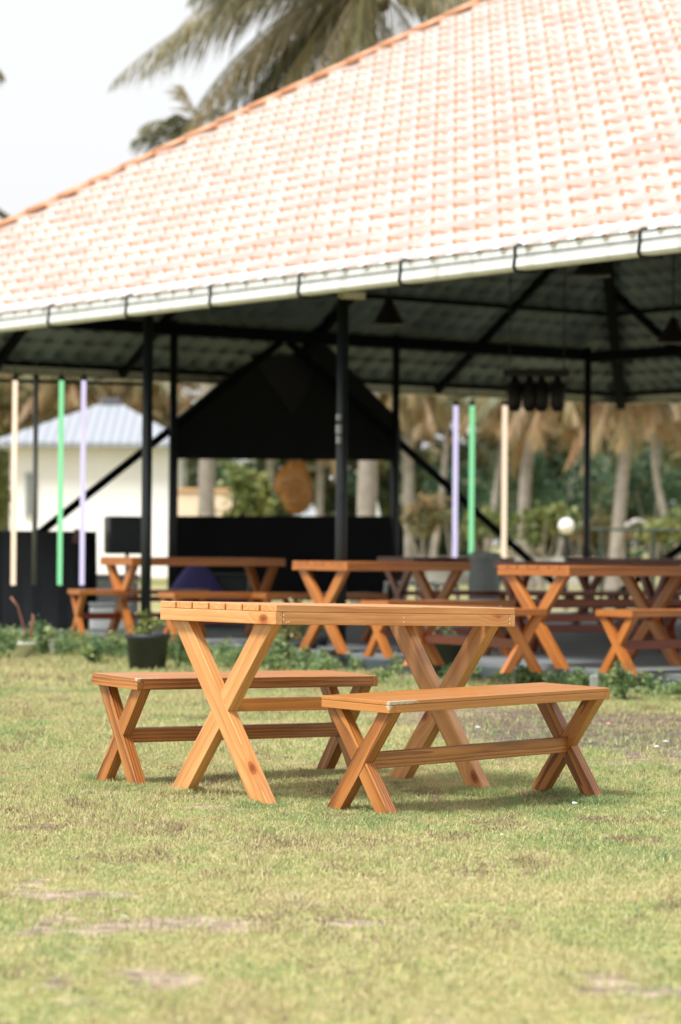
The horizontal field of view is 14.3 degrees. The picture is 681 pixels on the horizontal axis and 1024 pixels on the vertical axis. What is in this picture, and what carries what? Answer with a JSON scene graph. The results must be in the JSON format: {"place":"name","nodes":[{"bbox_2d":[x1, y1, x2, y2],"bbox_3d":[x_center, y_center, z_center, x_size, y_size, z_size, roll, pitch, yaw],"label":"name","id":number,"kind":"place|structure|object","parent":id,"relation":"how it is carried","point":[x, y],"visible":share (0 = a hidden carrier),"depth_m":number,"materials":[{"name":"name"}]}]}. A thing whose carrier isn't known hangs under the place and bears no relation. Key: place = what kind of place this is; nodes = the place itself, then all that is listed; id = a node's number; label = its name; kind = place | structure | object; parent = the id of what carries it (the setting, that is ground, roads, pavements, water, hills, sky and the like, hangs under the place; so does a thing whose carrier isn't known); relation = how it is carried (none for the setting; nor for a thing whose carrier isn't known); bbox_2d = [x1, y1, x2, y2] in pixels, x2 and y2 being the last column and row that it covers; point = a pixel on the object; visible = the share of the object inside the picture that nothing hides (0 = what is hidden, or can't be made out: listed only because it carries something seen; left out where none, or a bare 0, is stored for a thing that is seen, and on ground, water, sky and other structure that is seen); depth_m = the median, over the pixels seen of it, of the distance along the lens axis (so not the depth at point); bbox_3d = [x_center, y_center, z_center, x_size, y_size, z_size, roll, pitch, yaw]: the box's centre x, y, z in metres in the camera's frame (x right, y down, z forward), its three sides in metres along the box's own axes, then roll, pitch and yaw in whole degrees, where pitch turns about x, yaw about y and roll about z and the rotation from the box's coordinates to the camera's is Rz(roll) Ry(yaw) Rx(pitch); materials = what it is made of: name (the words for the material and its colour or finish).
{"place":"outdoors","nodes":[
{"label":"outdoors","id":0,"kind":"place"},
{"bbox_2d":[0,398,185,577],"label":"house","id":1,"kind":"structure","parent":0,"point":[113,433],"depth_m":70.01,"materials":[{"name":"white paint"}]},
{"bbox_2d":[24,472,32,516],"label":"window","id":2,"kind":"structure","parent":1,"relation":"in","point":[28,475],"depth_m":69.93,"materials":[{"name":"white glass"}]},
{"bbox_2d":[178,488,232,515],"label":"garden wall","id":3,"kind":"structure","parent":0,"point":[188,501],"depth_m":57.91,"materials":[{"name":"beige paint"}]},
{"bbox_2d":[167,344,403,600],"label":"stage backdrop","id":4,"kind":"structure","parent":0,"point":[276,407],"depth_m":31.29,"materials":[{"name":"black fabric"}]},
{"bbox_2d":[0,0,674,545],"label":"sky","id":5,"kind":"structure","parent":0,"point":[62,127],"materials":[{"name":"white"}]},
{"bbox_2d":[0,545,680,1023],"bbox_3d":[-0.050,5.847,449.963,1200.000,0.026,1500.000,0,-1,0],"label":"ground","id":6,"kind":"structure","parent":0,"point":[62,999],"depth_m":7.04,"materials":[{"name":"green plant"}]},
{"bbox_2d":[0,71,5,84],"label":"coconut palm","id":7,"kind":"object","parent":6,"relation":"on","point":[2,77],"visible":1,"depth_m":42.13,"materials":[{"name":"green plant"}]},
{"bbox_2d":[0,209,9,219],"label":"coconut palm","id":8,"kind":"object","parent":6,"relation":"on","point":[3,215],"visible":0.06,"depth_m":59.87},
{"bbox_2d":[0,441,17,530],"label":"shrub","id":9,"kind":"object","parent":6,"relation":"on","point":[5,499],"visible":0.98,"depth_m":61.98,"materials":[{"name":"green plant"}]},
{"bbox_2d":[0,624,23,659],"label":"leafy plant","id":10,"kind":"object","parent":6,"relation":"on","point":[7,643],"visible":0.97,"depth_m":21.99,"materials":[{"name":"green plant"}]},
{"bbox_2d":[3,596,36,657],"bbox_3d":[-2.663,0.950,22.432,0.325,0.506,0.317,0,-1,0],"label":"potted plant","id":11,"kind":"object","parent":6,"relation":"on","point":[25,647],"visible":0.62,"depth_m":22.38,"materials":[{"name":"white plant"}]},
{"bbox_2d":[32,614,53,656],"bbox_3d":[-2.486,1.034,22.596,0.210,0.386,0.291,0,-1,0],"label":"leafy plant","id":12,"kind":"object","parent":6,"relation":"on","point":[44,636],"visible":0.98,"depth_m":22.53,"materials":[{"name":"green plant"}]},
{"bbox_2d":[50,639,54,652],"bbox_3d":[-2.450,1.187,23.104,0.045,0.211,0.055,0,-1,0],"label":"marker post","id":13,"kind":"object","parent":6,"relation":"on","point":[51,647],"visible":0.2,"depth_m":23.08,"materials":[{"name":"grey concrete"}]},
{"bbox_2d":[17,375,106,423],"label":"palm tree","id":14,"kind":"object","parent":6,"relation":"on","point":[48,393],"visible":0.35,"depth_m":85.69,"materials":[{"name":"beige plant"}]},
{"bbox_2d":[74,633,109,662],"bbox_3d":[-1.950,1.087,21.328,0.276,0.262,0.447,0,-1,0],"label":"leafy plant","id":15,"kind":"object","parent":6,"relation":"on","point":[92,652],"visible":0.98,"depth_m":21.28,"materials":[{"name":"green plant"}]},
{"bbox_2d":[100,379,188,416],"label":"palm tree","id":16,"kind":"object","parent":6,"relation":"on","point":[131,400],"visible":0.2,"depth_m":87.69,"materials":[{"name":"brown plant"}]},
{"bbox_2d":[125,608,169,670],"bbox_3d":[-1.455,0.956,20.507,0.341,0.472,0.415,0,-1,35],"label":"potted plant","id":17,"kind":"object","parent":6,"relation":"on","point":[145,649],"visible":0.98,"depth_m":20.39,"materials":[{"name":"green plant"}]},
{"bbox_2d":[127,83,226,515],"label":"coconut palm","id":18,"kind":"object","parent":6,"relation":"on","point":[206,473],"visible":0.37,"depth_m":43.91,"materials":[{"name":"green plant"}]},
{"bbox_2d":[167,630,190,668],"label":"leafy plant","id":19,"kind":"object","parent":6,"relation":"on","point":[172,645],"visible":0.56,"depth_m":20.79,"materials":[{"name":"green plant"}]},
{"bbox_2d":[183,459,256,504],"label":"shrub","id":20,"kind":"object","parent":6,"relation":"on","point":[219,473],"visible":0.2,"depth_m":73.72,"materials":[{"name":"green plant"}]},
{"bbox_2d":[92,670,377,783],"bbox_3d":[-0.431,0.887,11.213,1.194,0.434,0.346,2,0,-36],"label":"picnic bench","id":21,"kind":"object","parent":6,"relation":"on","point":[127,733],"visible":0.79,"depth_m":10.99,"materials":[{"name":"brown wood"}]},
{"bbox_2d":[216,460,283,515],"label":"shrub","id":22,"kind":"object","parent":6,"relation":"on","point":[256,496],"visible":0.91,"depth_m":49.86,"materials":[{"name":"green plant"}]},
{"bbox_2d":[215,385,326,515],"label":"palm tree","id":23,"kind":"object","parent":6,"relation":"on","point":[270,463],"visible":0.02,"depth_m":59.95,"materials":[{"name":"brown plant"}]},
{"bbox_2d":[262,629,298,670],"bbox_3d":[-0.482,1.047,20.396,0.289,0.348,0.361,0,-1,39],"label":"leafy plant","id":24,"kind":"object","parent":6,"relation":"on","point":[278,652],"visible":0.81,"depth_m":20.37,"materials":[{"name":"green plant"}]},
{"bbox_2d":[109,0,471,603],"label":"coconut palm","id":25,"kind":"object","parent":6,"relation":"on","point":[327,19],"visible":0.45,"depth_m":39.88,"materials":[{"name":"green plant"}]},
{"bbox_2d":[273,597,318,650],"bbox_3d":[-0.356,0.945,21.620,0.370,0.536,0.362,0,-1,0],"label":"potted plant","id":26,"kind":"object","parent":6,"relation":"on","point":[298,643],"visible":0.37,"depth_m":21.57,"materials":[{"name":"green plant"}]},
{"bbox_2d":[306,625,328,645],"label":"potted plant","id":27,"kind":"object","parent":6,"relation":"on","point":[322,640],"visible":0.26,"depth_m":22.15,"materials":[{"name":"black plant"}]},
{"bbox_2d":[316,460,335,515],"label":"palm tree","id":28,"kind":"object","parent":6,"relation":"on","point":[320,493],"visible":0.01,"depth_m":63.93,"materials":[{"name":"beige plant"}]},
{"bbox_2d":[160,601,514,803],"bbox_3d":[-0.012,0.737,10.663,1.202,0.747,0.736,2,-2,-39],"label":"picnic table","id":29,"kind":"object","parent":6,"relation":"on","point":[227,701],"visible":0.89,"depth_m":10.42,"materials":[{"name":"brown wood"}]},
{"bbox_2d":[0,374,680,557],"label":"wood","id":30,"kind":"object","parent":6,"relation":"on","point":[484,452],"visible":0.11,"depth_m":96.77,"materials":[{"name":"green plant"}]},
{"bbox_2d":[0,620,680,696],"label":"weeds","id":31,"kind":"object","parent":6,"relation":"on","point":[222,653],"visible":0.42,"depth_m":20.47,"materials":[{"name":"green plant"}]},
{"bbox_2d":[9,695,674,1020],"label":"fallen leaves","id":32,"kind":"object","parent":6,"relation":"on","point":[284,1018],"visible":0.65,"depth_m":7.85,"materials":[{"name":"brown plant"}]},
{"bbox_2d":[376,502,380,515],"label":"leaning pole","id":33,"kind":"object","parent":6,"relation":"on","point":[377,511],"depth_m":49.94,"materials":[{"name":"white"}]},
{"bbox_2d":[380,393,467,580],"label":"palm tree","id":34,"kind":"object","parent":6,"relation":"on","point":[419,405],"visible":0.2,"depth_m":61.88,"materials":[{"name":"brown plant"}]},
{"bbox_2d":[176,646,678,691],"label":"platform kerb","id":35,"kind":"structure","parent":6,"relation":"on","point":[372,664],"depth_m":20.07,"materials":[{"name":"grey concrete"}]},
{"bbox_2d":[399,492,457,575],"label":"shrub","id":36,"kind":"object","parent":6,"relation":"on","point":[426,511],"visible":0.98,"depth_m":55.84,"materials":[{"name":"green plant"}]},
{"bbox_2d":[425,626,467,678],"bbox_3d":[0.736,0.937,19.645,0.372,0.529,0.372,0,-1,0],"label":"potted plant","id":37,"kind":"object","parent":6,"relation":"on","point":[448,653],"visible":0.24,"depth_m":19.49,"materials":[{"name":"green plant"}]},
{"bbox_2d":[422,449,489,556],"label":"shrub","id":38,"kind":"object","parent":6,"relation":"on","point":[449,478],"visible":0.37,"depth_m":79.96,"materials":[{"name":"green plant"}]},
{"bbox_2d":[413,396,500,556],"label":"palm tree","id":39,"kind":"object","parent":6,"relation":"on","point":[436,535],"visible":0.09,"depth_m":75.93,"materials":[{"name":"brown plant"}]},
{"bbox_2d":[322,682,609,814],"bbox_3d":[0.482,0.881,10.180,1.205,0.415,0.350,0,1,-44],"label":"picnic bench","id":40,"kind":"object","parent":6,"relation":"on","point":[369,758],"visible":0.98,"depth_m":10.04,"materials":[{"name":"brown wood"}]},
{"bbox_2d":[457,504,510,551],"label":"shrub","id":41,"kind":"object","parent":6,"relation":"on","point":[482,530],"visible":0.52,"depth_m":57.92,"materials":[{"name":"green plant"}]},
{"bbox_2d":[450,397,564,551],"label":"palm tree","id":42,"kind":"object","parent":6,"relation":"on","point":[463,426],"visible":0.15,"depth_m":69.94,"materials":[{"name":"beige plant"}]},
{"bbox_2d":[414,556,621,584],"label":"boundary wall","id":43,"kind":"structure","parent":6,"relation":"on","point":[437,576],"depth_m":63.90,"materials":[{"name":"grey concrete"}]},
{"bbox_2d":[474,439,562,556],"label":"shrub","id":44,"kind":"object","parent":6,"relation":"on","point":[536,475],"visible":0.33,"depth_m":71.74,"materials":[{"name":"green plant"}]},
{"bbox_2d":[513,663,543,683],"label":"leafy plant","id":45,"kind":"object","parent":6,"relation":"on","point":[523,674],"visible":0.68,"depth_m":18.46,"materials":[{"name":"green plant"}]},
{"bbox_2d":[475,398,616,588],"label":"palm tree","id":46,"kind":"object","parent":6,"relation":"on","point":[570,416],"visible":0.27,"depth_m":57.89,"materials":[{"name":"brown plant"}]},
{"bbox_2d":[507,499,591,589],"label":"shrub","id":47,"kind":"object","parent":6,"relation":"on","point":[538,524],"visible":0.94,"depth_m":55.93,"materials":[{"name":"green plant"}]},
{"bbox_2d":[558,518,573,609],"bbox_3d":[3.325,0.765,39.994,0.240,1.356,0.240,0,-1,0],"label":"globe lamp","id":48,"kind":"object","parent":6,"relation":"on","point":[566,526],"visible":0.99,"depth_m":39.95,"materials":[{"name":"white glass"}]},
{"bbox_2d":[541,416,615,557],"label":"palm tree","id":49,"kind":"object","parent":6,"relation":"on","point":[560,548],"visible":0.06,"depth_m":79.92,"materials":[{"name":"brown plant"}]},
{"bbox_2d":[531,437,639,557],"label":"shrub","id":50,"kind":"object","parent":6,"relation":"on","point":[602,472],"visible":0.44,"depth_m":77.64,"materials":[{"name":"green plant"}]},
{"bbox_2d":[590,675,597,686],"bbox_3d":[1.585,1.140,16.962,0.050,0.241,0.061,0,-1,0],"label":"marker post","id":51,"kind":"object","parent":6,"relation":"on","point":[594,680],"visible":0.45,"depth_m":16.93,"materials":[{"name":"grey concrete"}]},
{"bbox_2d":[558,510,642,587],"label":"shrub","id":52,"kind":"object","parent":6,"relation":"on","point":[604,521],"visible":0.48,"depth_m":59.78,"materials":[{"name":"green plant"}]},
{"bbox_2d":[604,660,637,699],"bbox_3d":[1.766,1.067,17.080,0.214,0.274,0.216,0,-1,0],"label":"leafy plant","id":53,"kind":"object","parent":6,"relation":"on","point":[620,678],"visible":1,"depth_m":17.06,"materials":[{"name":"green plant"}]},
{"bbox_2d":[563,402,680,590],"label":"palm tree","id":54,"kind":"object","parent":6,"relation":"on","point":[658,414],"visible":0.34,"depth_m":55.87,"materials":[{"name":"brown plant"}]},
{"bbox_2d":[590,528,680,598],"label":"railing","id":55,"kind":"object","parent":6,"relation":"on","point":[601,530],"visible":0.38,"depth_m":37.23,"materials":[{"name":"grey metal"}]},
{"bbox_2d":[595,402,680,565],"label":"palm tree","id":56,"kind":"object","parent":6,"relation":"on","point":[676,415],"visible":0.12,"depth_m":65.94,"materials":[{"name":"beige plant"}]},
{"bbox_2d":[595,436,680,557],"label":"shrub","id":57,"kind":"object","parent":6,"relation":"on","point":[665,485],"visible":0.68,"depth_m":73.98,"materials":[{"name":"green plant"}]},
{"bbox_2d":[630,416,680,576],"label":"palm tree","id":58,"kind":"object","parent":6,"relation":"on","point":[640,435],"visible":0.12,"depth_m":81.94,"materials":[{"name":"brown plant"}]},
{"bbox_2d":[635,502,680,558],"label":"shrub","id":59,"kind":"object","parent":6,"relation":"on","point":[671,539],"visible":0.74,"depth_m":51.85,"materials":[{"name":"green plant"}]},
{"bbox_2d":[11,611,680,679],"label":"platform floor","id":60,"kind":"structure","parent":0,"point":[588,651],"depth_m":21.98,"materials":[{"name":"paint"}]},
{"bbox_2d":[0,529,96,628],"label":"counter","id":61,"kind":"object","parent":60,"relation":"on","point":[47,598],"visible":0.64,"depth_m":25.68,"materials":[{"name":"black fabric"}]},
{"bbox_2d":[87,602,130,629],"bbox_3d":[-2.204,0.988,25.791,0.395,0.260,0.320,1,-1,-11],"label":"cool box","id":62,"kind":"object","parent":60,"relation":"on","point":[100,607],"visible":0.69,"depth_m":25.63,"materials":[{"name":"white paint"}]},
{"bbox_2d":[97,574,139,623],"bbox_3d":[-2.319,0.886,27.592,0.520,0.500,0.320,1,-1,-11],"label":"cool box","id":63,"kind":"object","parent":60,"relation":"on","point":[103,581],"visible":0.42,"depth_m":27.44,"materials":[{"name":"white paint"}]},
{"bbox_2d":[104,516,164,627],"bbox_3d":[-1.973,0.583,26.216,0.592,1.076,0.678,1,-1,-14],"label":"loudspeaker","id":64,"kind":"object","parent":60,"relation":"on","point":[122,534],"visible":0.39,"depth_m":26.02,"materials":[{"name":"black paint"}]},
{"bbox_2d":[68,589,209,637],"bbox_3d":[-1.770,0.890,23.806,1.200,0.420,0.350,1,-1,-23],"label":"picnic bench","id":65,"kind":"object","parent":60,"relation":"on","point":[78,608],"visible":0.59,"depth_m":23.62,"materials":[{"name":"orange wood"}]},
{"bbox_2d":[100,557,284,635],"bbox_3d":[-1.309,0.755,23.996,1.467,0.703,0.736,1,-1,-26],"label":"picnic table","id":66,"kind":"object","parent":60,"relation":"on","point":[134,563],"visible":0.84,"depth_m":23.79,"materials":[{"name":"orange wood"}]},
{"bbox_2d":[166,566,224,625],"bbox_3d":[-1.452,0.821,27.294,0.660,0.640,0.608,0,-1,0],"label":"bean bag","id":67,"kind":"object","parent":60,"relation":"on","point":[197,577],"visible":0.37,"depth_m":27.15,"materials":[{"name":"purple fabric"}]},
{"bbox_2d":[158,592,302,641],"bbox_3d":[-0.909,0.886,22.736,1.200,0.420,0.350,1,-1,-26],"label":"picnic bench","id":68,"kind":"object","parent":60,"relation":"on","point":[166,596],"visible":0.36,"depth_m":22.55,"materials":[{"name":"orange wood"}]},
{"bbox_2d":[213,573,249,601],"bbox_3d":[-1.140,0.876,27.592,0.420,0.500,0.400,0,-1,0],"label":"equipment case","id":69,"kind":"object","parent":60,"relation":"on","point":[233,582],"visible":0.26,"depth_m":27.39,"materials":[{"name":"black paint"}]},
{"bbox_2d":[248,592,387,641],"bbox_3d":[-0.197,0.893,22.879,1.200,0.420,0.350,1,-1,-32],"label":"picnic bench","id":70,"kind":"object","parent":60,"relation":"on","point":[367,632],"visible":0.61,"depth_m":22.71,"materials":[{"name":"orange wood"}]},
{"bbox_2d":[0,0,680,652],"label":"pavilion","id":71,"kind":"structure","parent":60,"relation":"on","point":[444,176],"depth_m":23.90,"materials":[{"name":"tile"}]},
{"bbox_2d":[0,379,142,385],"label":"hanging bar","id":72,"kind":"object","parent":71,"relation":"attached to","point":[78,382],"visible":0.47,"depth_m":24.65,"materials":[{"name":"black paint"}]},
{"bbox_2d":[11,360,17,584],"bbox_3d":[-2.959,-0.357,24.605,0.054,2.040,0.055,0,-1,0],"label":"light strip","id":73,"kind":"object","parent":72,"relation":"hanging from","point":[14,475],"visible":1,"depth_m":24.59,"materials":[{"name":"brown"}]},
{"bbox_2d":[32,361,38,584],"bbox_3d":[-2.769,-0.356,24.605,0.055,2.038,0.055,0,-1,0],"label":"light strip","id":74,"kind":"object","parent":72,"relation":"hanging from","point":[35,474],"visible":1,"depth_m":24.59,"materials":[{"name":"grey plastic"}]},
{"bbox_2d":[57,361,64,584],"bbox_3d":[-2.539,-0.355,24.605,0.054,2.036,0.055,0,-1,0],"label":"light strip","id":75,"kind":"object","parent":72,"relation":"hanging from","point":[60,478],"visible":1,"depth_m":24.59,"materials":[{"name":"green plastic"}]},
{"bbox_2d":[79,368,86,584],"bbox_3d":[-2.337,-0.354,24.605,0.054,2.034,0.055,0,-1,0],"label":"light strip","id":76,"kind":"object","parent":72,"relation":"hanging from","point":[82,480],"visible":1,"depth_m":24.59,"materials":[{"name":"purple"}]},
{"bbox_2d":[274,460,312,514],"bbox_3d":[-0.549,-0.444,31.918,0.460,0.951,0.078,0,-1,0],"label":"carved plaque","id":77,"kind":"object","parent":71,"relation":"hanging from","point":[293,486],"visible":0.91,"depth_m":31.89,"materials":[{"name":"orange wood"}]},
{"bbox_2d":[338,290,365,299],"bbox_3d":[0.088,-1.714,20.616,0.200,0.202,0.115,1,-1,-17],"label":"floodlight","id":78,"kind":"object","parent":71,"relation":"attached to","point":[357,295],"visible":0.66,"depth_m":20.57,"materials":[{"name":"beige plastic"}]},
{"bbox_2d":[372,287,404,325],"bbox_3d":[0.472,-2.983,26.034,0.320,2.374,0.320,0,-1,0],"label":"pendant lamp","id":79,"kind":"object","parent":71,"relation":"hanging from","point":[388,314],"visible":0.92,"depth_m":25.95,"materials":[{"name":"black metal"}]},
{"bbox_2d":[452,351,458,556],"bbox_3d":[1.336,-0.661,31.509,0.071,2.409,0.071,0,-1,0],"label":"light strip","id":80,"kind":"object","parent":71,"relation":"hanging from","point":[455,479],"visible":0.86,"depth_m":31.48,"materials":[{"name":"purple plastic"}]},
{"bbox_2d":[468,352,474,574],"bbox_3d":[1.525,-0.568,31.508,0.071,2.592,0.071,0,-1,0],"label":"light strip","id":81,"kind":"object","parent":71,"relation":"hanging from","point":[471,473],"visible":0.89,"depth_m":31.48,"materials":[{"name":"green plastic"}]},
{"bbox_2d":[501,352,506,557],"bbox_3d":[1.905,-0.540,31.508,0.071,2.641,0.071,0,-1,0],"label":"light strip","id":82,"kind":"object","parent":71,"relation":"hanging from","point":[504,480],"visible":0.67,"depth_m":31.48,"materials":[{"name":"brown"}]},
{"bbox_2d":[503,266,569,411],"bbox_3d":[1.964,-2.490,27.029,0.660,2.980,0.152,0,-1,9],"label":"chandelier","id":83,"kind":"object","parent":71,"relation":"hanging from","point":[529,395],"visible":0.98,"depth_m":26.97,"materials":[{"name":"black metal"}]},
{"bbox_2d":[570,262,610,277],"bbox_3d":[2.036,-2.711,22.031,0.340,1.593,0.340,0,-1,0],"label":"pendant lamp","id":84,"kind":"object","parent":71,"relation":"hanging from","point":[593,270],"visible":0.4,"depth_m":21.93,"materials":[{"name":"black metal"}]},
{"bbox_2d":[656,253,680,343],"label":"pendant lamp","id":85,"kind":"object","parent":71,"relation":"hanging from","point":[671,333],"visible":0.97,"depth_m":23.96,"materials":[{"name":"black metal"}]},
{"bbox_2d":[292,561,470,653],"bbox_3d":[0.322,0.739,21.213,1.202,0.703,0.736,1,-1,-36],"label":"picnic table","id":86,"kind":"object","parent":60,"relation":"on","point":[415,568],"visible":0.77,"depth_m":20.97,"materials":[{"name":"orange wood"}]},
{"bbox_2d":[403,583,459,599],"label":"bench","id":87,"kind":"object","parent":60,"relation":"on","point":[437,585],"visible":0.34,"depth_m":27.90,"materials":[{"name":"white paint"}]},
{"bbox_2d":[360,599,514,657],"bbox_3d":[0.737,0.875,20.411,1.200,0.420,0.350,1,-1,-36],"label":"picnic bench","id":88,"kind":"object","parent":60,"relation":"on","point":[380,634],"visible":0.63,"depth_m":20.21,"materials":[{"name":"orange wood"}]},
{"bbox_2d":[377,557,514,599],"bbox_3d":[1.075,0.816,27.757,1.202,0.703,0.736,1,-1,-29],"label":"picnic table","id":89,"kind":"object","parent":60,"relation":"on","point":[399,591],"visible":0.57,"depth_m":27.44,"materials":[{"name":"red wood"}]},
{"bbox_2d":[402,605,546,672],"bbox_3d":[0.890,0.854,18.399,0.350,0.420,1.200,1,-1,-34],"label":"picnic bench","id":90,"kind":"object","parent":60,"relation":"on","point":[519,641],"visible":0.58,"depth_m":17.98,"materials":[{"name":"orange wood"}]},
{"bbox_2d":[416,590,544,625],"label":"picnic bench","id":91,"kind":"object","parent":60,"relation":"on","point":[466,592],"visible":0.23,"depth_m":24.66,"materials":[{"name":"red wood"}]},
{"bbox_2d":[468,552,501,626],"bbox_3d":[1.432,0.779,26.993,0.340,0.765,0.340,0,-1,0],"label":"drum","id":92,"kind":"object","parent":60,"relation":"on","point":[483,574],"visible":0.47,"depth_m":26.86,"materials":[{"name":"grey plastic"}]},
{"bbox_2d":[497,591,629,637],"bbox_3d":[2.042,0.933,24.754,1.200,0.420,0.350,1,-1,-17],"label":"picnic bench","id":93,"kind":"object","parent":60,"relation":"on","point":[613,594],"visible":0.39,"depth_m":24.67,"materials":[{"name":"red wood"}]},
{"bbox_2d":[494,561,679,639],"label":"picnic table","id":94,"kind":"object","parent":60,"relation":"on","point":[648,589],"visible":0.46,"depth_m":22.71,"materials":[{"name":"red wood"}]},
{"bbox_2d":[498,565,680,668],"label":"picnic table","id":95,"kind":"object","parent":60,"relation":"on","point":[563,574],"visible":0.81,"depth_m":18.82,"materials":[{"name":"orange wood"}]},
{"bbox_2d":[530,599,680,653],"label":"picnic bench","id":96,"kind":"object","parent":60,"relation":"on","point":[668,626],"visible":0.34,"depth_m":21.25,"materials":[{"name":"red wood"}]},
{"bbox_2d":[567,558,680,624],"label":"picnic table","id":97,"kind":"object","parent":60,"relation":"on","point":[592,586],"visible":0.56,"depth_m":28.48,"materials":[{"name":"red wood"}]},
{"bbox_2d":[595,608,680,674],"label":"picnic bench","id":98,"kind":"object","parent":60,"relation":"on","point":[621,644],"visible":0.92,"depth_m":17.91,"materials":[{"name":"orange wood"}]},
{"bbox_2d":[631,591,680,636],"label":"picnic bench","id":99,"kind":"object","parent":60,"relation":"on","point":[677,593],"visible":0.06,"depth_m":25.18,"materials":[{"name":"red wood"}]},
{"bbox_2d":[383,581,436,599],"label":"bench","id":100,"kind":"object","parent":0,"point":[386,583],"visible":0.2,"depth_m":29.05,"materials":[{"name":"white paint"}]},
{"bbox_2d":[622,519,650,585],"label":"arch","id":101,"kind":"structure","parent":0,"point":[639,521],"depth_m":61.56,"materials":[{"name":"white plant"}]}
]}

